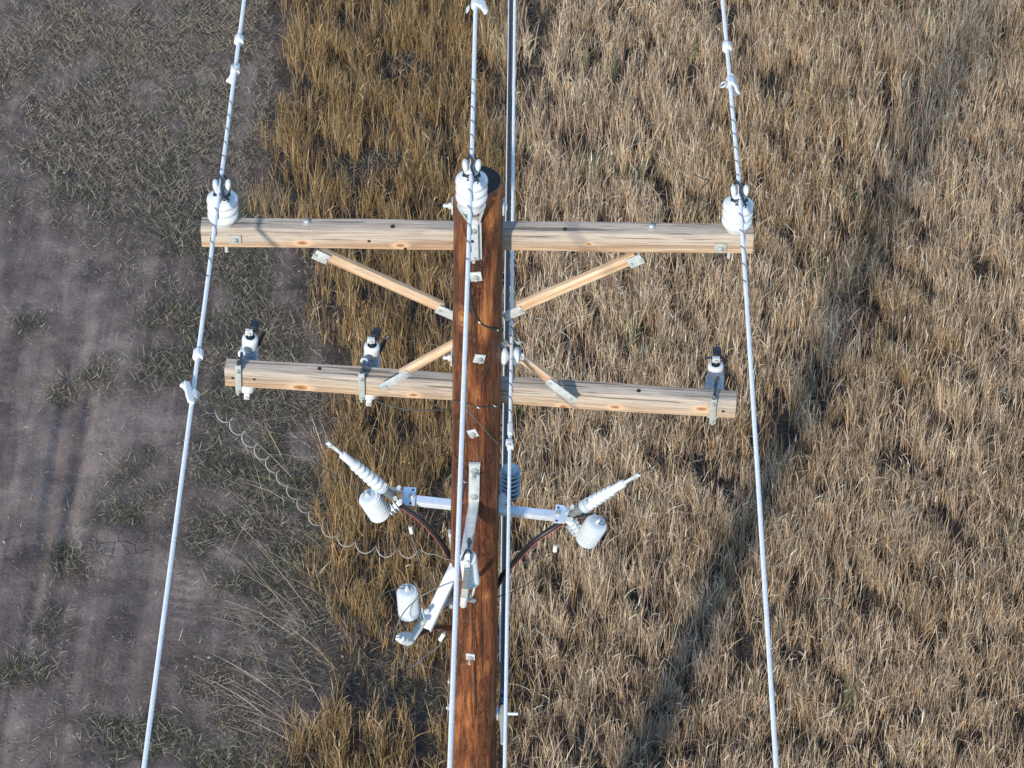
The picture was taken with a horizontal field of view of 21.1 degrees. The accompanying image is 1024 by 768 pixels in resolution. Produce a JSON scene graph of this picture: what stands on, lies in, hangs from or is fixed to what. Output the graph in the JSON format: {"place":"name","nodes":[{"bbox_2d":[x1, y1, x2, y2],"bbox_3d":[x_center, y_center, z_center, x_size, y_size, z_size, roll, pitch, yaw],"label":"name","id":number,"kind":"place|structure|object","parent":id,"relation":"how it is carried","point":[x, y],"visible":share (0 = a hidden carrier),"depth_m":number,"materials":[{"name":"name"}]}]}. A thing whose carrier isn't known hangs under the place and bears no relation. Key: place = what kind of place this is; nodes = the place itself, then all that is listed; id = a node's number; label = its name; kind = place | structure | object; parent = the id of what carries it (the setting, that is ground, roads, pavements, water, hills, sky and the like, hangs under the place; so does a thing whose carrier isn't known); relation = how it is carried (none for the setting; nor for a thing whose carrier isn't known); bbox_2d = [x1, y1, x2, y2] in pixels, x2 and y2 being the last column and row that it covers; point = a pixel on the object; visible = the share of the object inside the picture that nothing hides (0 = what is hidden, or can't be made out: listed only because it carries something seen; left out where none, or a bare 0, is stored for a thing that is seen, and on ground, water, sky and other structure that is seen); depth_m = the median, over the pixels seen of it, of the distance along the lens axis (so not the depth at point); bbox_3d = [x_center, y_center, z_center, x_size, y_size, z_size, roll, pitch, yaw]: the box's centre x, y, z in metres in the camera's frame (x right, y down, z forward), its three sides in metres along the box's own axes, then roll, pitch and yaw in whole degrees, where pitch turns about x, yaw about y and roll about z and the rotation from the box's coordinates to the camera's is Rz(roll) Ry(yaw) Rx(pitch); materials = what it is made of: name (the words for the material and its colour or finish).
{"place":"outdoors","nodes":[
{"label":"outdoors","id":0,"kind":"place"},
{"bbox_2d":[0,0,1023,767],"bbox_3d":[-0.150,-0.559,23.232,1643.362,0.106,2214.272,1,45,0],"label":"ground","id":1,"kind":"structure","parent":0,"point":[40,470],"depth_m":22.30,"materials":[{"name":"brown soil"}]},
{"bbox_2d":[0,0,676,767],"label":"soil crumbs","id":2,"kind":"object","parent":1,"relation":"on","point":[232,414],"visible":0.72,"depth_m":22.27,"materials":[{"name":"brown soil"}]},
{"bbox_2d":[443,166,506,767],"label":"utility pole","id":3,"kind":"object","parent":1,"relation":"on","point":[475,734],"visible":0.84,"depth_m":13.07,"materials":[{"name":"brown wood"}]},
{"bbox_2d":[312,248,452,319],"bbox_3d":[-0.577,-0.463,12.557,0.742,0.058,0.068,24,41,-19],"label":"crossarm brace","id":4,"kind":"object","parent":3,"relation":"attached to","point":[324,255],"visible":0.86,"depth_m":12.54,"materials":[{"name":"brown wood"}]},
{"bbox_2d":[375,401,451,410],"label":"lead wire","id":5,"kind":"object","parent":3,"relation":"attached to","point":[413,409],"visible":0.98,"depth_m":13.19,"materials":[{"name":"grey metal"}]},
{"bbox_2d":[378,339,452,389],"bbox_3d":[-0.411,-0.103,12.831,0.540,0.044,0.059,-28,38,31],"label":"crossarm brace","id":6,"kind":"object","parent":3,"relation":"attached to","point":[406,371],"visible":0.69,"depth_m":12.84,"materials":[{"name":"brown wood"}]},
{"bbox_2d":[395,499,449,562],"bbox_3d":[-0.436,2.170,15.134,0.407,4.569,0.127,-6,46,-8],"label":"power cable","id":7,"kind":"object","parent":3,"relation":"attached to","point":[429,528],"visible":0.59,"depth_m":13.64,"materials":[{"name":"black rubber"}]},
{"bbox_2d":[411,529,454,639],"bbox_3d":[-0.367,1.045,13.594,0.088,0.499,0.489,18,47,16],"label":"angled bracket","id":8,"kind":"object","parent":3,"relation":"attached to","point":[441,600],"visible":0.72,"depth_m":13.60,"materials":[{"name":"metal"}]},
{"bbox_2d":[395,631,414,645],"bbox_3d":[-0.527,1.241,13.431,0.071,0.393,0.071,-6,83,7],"label":"cable terminator","id":9,"kind":"object","parent":8,"relation":"attached to","point":[405,638],"visible":1,"depth_m":13.39,"materials":[{"name":"white ceramic"}]},
{"bbox_2d":[402,642,441,669],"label":"lead wire","id":10,"kind":"object","parent":9,"relation":"attached to","point":[419,660],"visible":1,"depth_m":13.81,"materials":[{"name":"grey metal"}]},
{"bbox_2d":[438,631,445,641],"bbox_3d":[-0.349,1.270,13.885,0.023,0.064,0.023,24,30,-14],"label":"wire connector","id":11,"kind":"object","parent":10,"relation":"attached to","point":[442,636],"visible":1,"depth_m":13.88,"materials":[{"name":"white plastic"}]},
{"bbox_2d":[396,583,429,621],"bbox_3d":[-0.492,1.064,13.489,0.155,0.263,0.111,-22,49,-21],"label":"surge arrester","id":12,"kind":"object","parent":8,"relation":"attached to","point":[408,595],"visible":0.98,"depth_m":13.44,"materials":[{"name":"white ceramic"}]},
{"bbox_2d":[372,587,404,642],"bbox_3d":[-0.599,1.133,13.357,0.174,0.149,0.286,1,45,0],"label":"lead wire","id":13,"kind":"object","parent":12,"relation":"attached to","point":[374,611],"visible":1,"depth_m":13.41,"materials":[{"name":"grey metal"}]},
{"bbox_2d":[417,624,451,637],"bbox_3d":[-0.364,2.474,15.181,0.051,4.075,0.665,20,48,18],"label":"power cable","id":14,"kind":"object","parent":3,"relation":"attached to","point":[424,631],"visible":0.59,"depth_m":13.78,"materials":[{"name":"brown rubber"}]},
{"bbox_2d":[453,453,467,502],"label":"ground wire","id":15,"kind":"object","parent":3,"relation":"attached to","point":[466,476],"visible":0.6,"depth_m":13.12,"materials":[{"name":"metal"}]},
{"bbox_2d":[461,462,480,552],"bbox_3d":[-0.195,0.593,13.026,0.057,0.308,0.340,5,45,3],"label":"standoff bracket","id":16,"kind":"object","parent":3,"relation":"attached to","point":[473,499],"visible":0.96,"depth_m":13.11,"materials":[{"name":"metal"}]},
{"bbox_2d":[460,538,479,607],"bbox_3d":[-0.200,0.909,13.197,0.096,0.754,0.359,0,59,3],"label":"fuse cutout","id":17,"kind":"object","parent":16,"relation":"attached to","point":[470,572],"visible":1,"depth_m":13.00,"materials":[{"name":"white ceramic"}]},
{"bbox_2d":[392,579,461,642],"bbox_3d":[-0.434,1.049,13.247,0.383,0.273,0.131,-20,49,-20],"label":"lead wire","id":18,"kind":"object","parent":17,"relation":"attached to","point":[413,602],"visible":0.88,"depth_m":13.30,"materials":[{"name":"grey metal"}]},
{"bbox_2d":[457,202,485,263],"bbox_3d":[-0.177,-0.645,11.957,0.124,0.368,0.124,1,45,0],"label":"pole top bracket","id":19,"kind":"object","parent":3,"relation":"attached to","point":[476,243],"visible":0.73,"depth_m":11.99,"materials":[{"name":"metal"}]},
{"bbox_2d":[455,154,487,210],"bbox_3d":[-0.172,-0.859,11.743,0.141,0.245,0.141,34,53,28],"label":"pin insulator","id":20,"kind":"object","parent":19,"relation":"on","point":[480,189],"visible":0.98,"depth_m":11.71,"materials":[{"name":"white ceramic"}]},
{"bbox_2d":[447,5,477,767],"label":"conductor","id":21,"kind":"object","parent":20,"relation":"attached to","point":[460,466],"visible":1,"depth_m":10.65,"materials":[{"name":"metal"}]},
{"bbox_2d":[465,0,488,14],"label":"line clamp","id":22,"kind":"object","parent":21,"relation":"attached to","point":[481,5],"visible":1,"depth_m":12.48,"materials":[{"name":"metal"}]},
{"bbox_2d":[453,400,499,408],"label":"ground wire","id":23,"kind":"object","parent":3,"relation":"attached to","point":[478,407],"visible":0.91,"depth_m":12.78,"materials":[{"name":"metal"}]},
{"bbox_2d":[201,217,753,258],"bbox_3d":[-0.156,-0.644,12.369,2.472,0.194,0.118,1,45,-1],"label":"crossarm","id":24,"kind":"object","parent":3,"relation":"attached to","point":[403,234],"visible":0.94,"depth_m":12.32,"materials":[{"name":"brown wood"}]},
{"bbox_2d":[206,174,238,228],"bbox_3d":[-1.286,-0.810,12.226,0.142,0.248,0.141,30,52,26],"label":"pin insulator","id":25,"kind":"object","parent":24,"relation":"on","point":[228,213],"visible":0.97,"depth_m":12.19,"materials":[{"name":"white ceramic"}]},
{"bbox_2d":[141,0,245,767],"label":"conductor","id":26,"kind":"object","parent":25,"relation":"attached to","point":[179,494],"visible":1,"depth_m":11.12,"materials":[{"name":"metal"}]},
{"bbox_2d":[180,381,199,403],"bbox_3d":[-1.323,0.049,11.250,0.098,0.062,0.106,27,40,-24],"label":"line clamp","id":27,"kind":"object","parent":26,"relation":"attached to","point":[192,395],"visible":1,"depth_m":11.23,"materials":[{"name":"metal"}]},
{"bbox_2d":[192,348,203,361],"bbox_3d":[-1.302,-0.123,11.418,0.045,0.048,0.040,1,46,0],"label":"wire collar","id":28,"kind":"object","parent":26,"relation":"attached to","point":[198,352],"visible":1,"depth_m":11.40,"materials":[{"name":"white plastic"}]},
{"bbox_2d":[226,63,239,83],"bbox_3d":[-1.298,-1.453,12.758,0.062,0.098,0.106,29,38,-24],"label":"line clamp","id":29,"kind":"object","parent":26,"relation":"attached to","point":[235,67],"visible":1,"depth_m":12.74,"materials":[{"name":"metal"}]},
{"bbox_2d":[234,34,243,45],"bbox_3d":[-1.281,-1.615,12.914,0.045,0.048,0.040,1,44,0],"label":"wire collar","id":30,"kind":"object","parent":26,"relation":"attached to","point":[239,37],"visible":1,"depth_m":12.90,"materials":[{"name":"white plastic"}]},
{"bbox_2d":[203,404,463,560],"bbox_3d":[-0.762,0.416,12.104,1.254,1.648,0.114,-22,49,-21],"label":"coiled jumper wire","id":31,"kind":"object","parent":26,"relation":"hanging from","point":[256,444],"visible":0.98,"depth_m":12.13,"materials":[{"name":"metal"}]},
{"bbox_2d":[694,173,709,222],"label":"coiled jumper wire","id":32,"kind":"object","parent":24,"relation":"attached to","point":[699,195],"visible":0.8,"depth_m":12.56,"materials":[{"name":"grey metal"}]},
{"bbox_2d":[721,180,753,234],"bbox_3d":[1.007,-0.785,12.250,0.142,0.247,0.142,-32,54,-29],"label":"pin insulator","id":33,"kind":"object","parent":24,"relation":"on","point":[730,218],"visible":0.94,"depth_m":12.21,"materials":[{"name":"white ceramic"}]},
{"bbox_2d":[721,0,778,767],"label":"conductor","id":34,"kind":"object","parent":33,"relation":"attached to","point":[758,490],"visible":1,"depth_m":11.21,"materials":[{"name":"metal"}]},
{"bbox_2d":[722,41,731,52],"bbox_3d":[1.010,-1.585,12.932,0.045,0.048,0.040,1,44,-1],"label":"wire collar","id":35,"kind":"object","parent":34,"relation":"attached to","point":[726,44],"visible":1,"depth_m":12.92,"materials":[{"name":"white plastic"}]},
{"bbox_2d":[719,73,739,95],"bbox_3d":[1.012,-1.385,12.752,0.062,0.098,0.106,-29,38,25],"label":"line clamp","id":36,"kind":"object","parent":34,"relation":"attached to","point":[731,79],"visible":1,"depth_m":12.72,"materials":[{"name":"metal"}]},
{"bbox_2d":[460,402,498,444],"bbox_3d":[-0.153,0.197,12.896,0.189,0.309,0.043,-3,45,-5],"label":"ground wire","id":37,"kind":"object","parent":3,"relation":"attached to","point":[481,425],"visible":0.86,"depth_m":12.87,"materials":[{"name":"grey metal"}]},
{"bbox_2d":[224,358,736,417],"bbox_3d":[-0.152,0.018,13.046,2.424,0.118,0.092,4,45,2],"label":"crossarm","id":38,"kind":"object","parent":3,"relation":"attached to","point":[594,395],"visible":0.91,"depth_m":13.01,"materials":[{"name":"brown wood"}]},
{"bbox_2d":[235,319,269,399],"bbox_3d":[-1.286,-0.060,13.238,0.122,0.473,0.363,15,47,14],"label":"fuse cutout","id":39,"kind":"object","parent":38,"relation":"attached to","point":[251,343],"visible":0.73,"depth_m":13.15,"materials":[{"name":"white ceramic"}]},
{"bbox_2d":[358,327,390,405],"bbox_3d":[-0.701,-0.020,13.239,0.118,0.483,0.393,14,46,12],"label":"fuse cutout","id":40,"kind":"object","parent":38,"relation":"attached to","point":[373,348],"visible":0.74,"depth_m":13.17,"materials":[{"name":"white ceramic"}]},
{"bbox_2d":[704,347,726,424],"bbox_3d":[0.980,0.107,13.215,0.108,0.538,0.438,0,45,1],"label":"fuse cutout","id":41,"kind":"object","parent":38,"relation":"attached to","point":[715,378],"visible":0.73,"depth_m":13.22,"materials":[{"name":"white ceramic"}]},
{"bbox_2d":[383,483,587,525],"bbox_3d":[-0.130,0.541,13.569,1.015,0.261,0.204,3,45,2],"label":"terminator crossbar","id":42,"kind":"object","parent":3,"relation":"attached to","point":[558,514],"visible":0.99,"depth_m":13.63,"materials":[{"name":"metal"}]},
{"bbox_2d":[326,441,395,501],"bbox_3d":[-0.731,0.420,13.350,0.071,0.572,0.071,-24,48,23],"label":"cable terminator","id":43,"kind":"object","parent":42,"relation":"attached to","point":[372,480],"visible":1,"depth_m":13.35,"materials":[{"name":"white ceramic"}]},
{"bbox_2d":[266,426,326,442],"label":"lead wire","id":44,"kind":"object","parent":43,"relation":"attached to","point":[294,438],"visible":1,"depth_m":13.22,"materials":[{"name":"grey metal"}]},
{"bbox_2d":[359,489,402,522],"bbox_3d":[-0.641,0.586,13.495,0.183,0.235,0.123,-13,50,14],"label":"surge arrester","id":45,"kind":"object","parent":42,"relation":"attached to","point":[375,506],"visible":1,"depth_m":13.46,"materials":[{"name":"white ceramic"}]},
{"bbox_2d":[310,443,364,493],"bbox_3d":[-0.844,0.400,13.309,0.287,0.371,0.052,11,46,10],"label":"lead wire","id":46,"kind":"object","parent":45,"relation":"attached to","point":[331,473],"visible":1,"depth_m":13.37,"materials":[{"name":"grey metal"}]},
{"bbox_2d":[499,463,520,505],"bbox_3d":[-0.037,0.518,13.670,0.102,0.258,0.205,25,50,22],"label":"surge arrester","id":47,"kind":"object","parent":42,"relation":"attached to","point":[515,480],"visible":0.84,"depth_m":13.65,"materials":[{"name":"grey plastic"}]},
{"bbox_2d":[498,515,574,588],"bbox_3d":[0.045,2.205,15.169,0.482,4.485,0.103,10,46,9],"label":"power cable","id":48,"kind":"object","parent":42,"relation":"attached to","point":[528,546],"visible":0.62,"depth_m":13.71,"materials":[{"name":"black rubber"}]},
{"bbox_2d":[565,515,606,548],"bbox_3d":[0.357,0.711,13.568,0.194,0.215,0.125,15,51,-13],"label":"surge arrester","id":49,"kind":"object","parent":42,"relation":"attached to","point":[589,532],"visible":1,"depth_m":13.54,"materials":[{"name":"white ceramic"}]},
{"bbox_2d":[586,512,606,524],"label":"lead wire","id":50,"kind":"object","parent":49,"relation":"attached to","point":[601,514],"visible":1,"depth_m":13.51,"materials":[{"name":"grey metal"}]},
{"bbox_2d":[569,473,640,517],"bbox_3d":[0.453,0.537,13.405,0.071,0.492,0.071,32,45,-27],"label":"cable terminator","id":51,"kind":"object","parent":42,"relation":"attached to","point":[597,499],"visible":1,"depth_m":13.41,"materials":[{"name":"white ceramic"}]},
{"bbox_2d":[638,451,670,473],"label":"lead wire","id":52,"kind":"object","parent":51,"relation":"attached to","point":[655,463],"visible":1,"depth_m":13.28,"materials":[{"name":"grey metal"}]},
{"bbox_2d":[470,294,500,330],"bbox_3d":[-0.116,-0.316,12.380,0.151,0.267,0.030,-14,47,-14],"label":"ground wire","id":53,"kind":"object","parent":3,"relation":"attached to","point":[479,321],"visible":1,"depth_m":12.38,"materials":[{"name":"metal"}]},
{"bbox_2d":[496,689,517,744],"bbox_3d":[-0.036,1.764,14.561,0.135,0.050,0.350,1,45,0],"label":"dead end clamp","id":54,"kind":"object","parent":3,"relation":"attached to","point":[500,712],"visible":0.7,"depth_m":14.56,"materials":[{"name":"metal"}]},
{"bbox_2d":[498,0,512,767],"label":"cable","id":55,"kind":"object","parent":54,"relation":"attached to","point":[506,338],"visible":0.59,"depth_m":16.68,"materials":[{"name":"metal"}]},
{"bbox_2d":[501,341,523,364],"bbox_3d":[-0.006,-0.143,12.719,0.126,0.084,0.127,1,45,0],"label":"spool insulator","id":56,"kind":"object","parent":3,"relation":"attached to","point":[517,353],"visible":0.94,"depth_m":12.68,"materials":[{"name":"white ceramic"}]},
{"bbox_2d":[503,0,515,767],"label":"neutral wire","id":57,"kind":"object","parent":56,"relation":"attached to","point":[511,364],"visible":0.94,"depth_m":12.43,"materials":[{"name":"metal"}]},
{"bbox_2d":[506,439,513,450],"bbox_3d":[-0.010,0.269,12.286,0.036,0.042,0.050,1,47,0],"label":"parallel clamp","id":58,"kind":"object","parent":57,"relation":"attached to","point":[509,443],"visible":1,"depth_m":12.27,"materials":[{"name":"metal"}]},
{"bbox_2d":[507,422,512,434],"bbox_3d":[-0.008,0.204,12.355,0.027,0.027,0.070,1,47,0],"label":"compression sleeve","id":59,"kind":"object","parent":57,"relation":"attached to","point":[510,428],"visible":1,"depth_m":12.35,"materials":[{"name":"metal"}]},
{"bbox_2d":[501,339,576,402],"bbox_3d":[0.096,-0.075,12.810,0.543,0.043,0.059,37,35,-26],"label":"crossarm brace","id":60,"kind":"object","parent":3,"relation":"attached to","point":[544,375],"visible":0.75,"depth_m":12.83,"materials":[{"name":"brown wood"}]},
{"bbox_2d":[502,252,644,320],"bbox_3d":[0.278,-0.452,12.550,0.730,0.057,0.068,-23,40,20],"label":"crossarm brace","id":61,"kind":"object","parent":3,"relation":"attached to","point":[633,259],"visible":0.94,"depth_m":12.53,"materials":[{"name":"brown wood"}]},
{"bbox_2d":[0,0,1023,767],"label":"weeds","id":62,"kind":"object","parent":1,"relation":"on","point":[174,226],"visible":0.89,"depth_m":23.18,"materials":[{"name":"plant"}]},
{"bbox_2d":[240,0,1023,767],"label":"dry grass","id":63,"kind":"structure","parent":1,"relation":"on","point":[904,532],"depth_m":22.81,"materials":[{"name":"beige plant"}]},
{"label":"lead wire","id":64,"kind":"object","parent":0,"visible":0},
{"bbox_2d":[408,524,413,533],"bbox_3d":[-0.503,0.720,13.675,0.021,0.059,0.021,-5,45,6],"label":"wire connector","id":65,"kind":"object","parent":64,"relation":"hanging from","point":[410,529],"visible":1,"depth_m":13.67,"materials":[{"name":"white plastic"}]},
{"bbox_2d":[410,534,434,594],"bbox_3d":[-0.441,0.898,13.759,0.017,0.312,0.193,-31,53,-28],"label":"lead wire","id":66,"kind":"object","parent":65,"relation":"hanging from","point":[421,564],"visible":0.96,"depth_m":13.79,"materials":[{"name":"grey metal"}]},
{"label":"lead wire","id":67,"kind":"object","parent":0,"visible":0},
{"bbox_2d":[553,543,557,551],"bbox_3d":[0.216,0.817,13.756,0.023,0.056,0.023,3,45,-2],"label":"wire connector","id":68,"kind":"object","parent":67,"relation":"hanging from","point":[555,546],"visible":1,"depth_m":13.75,"materials":[{"name":"white plastic"}]},
{"bbox_2d":[498,552,555,596],"bbox_3d":[0.060,0.971,13.944,0.315,0.428,0.014,8,45,7],"label":"lead wire","id":69,"kind":"object","parent":68,"relation":"hanging from","point":[533,579],"visible":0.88,"depth_m":13.95,"materials":[{"name":"grey metal"}]}
]}

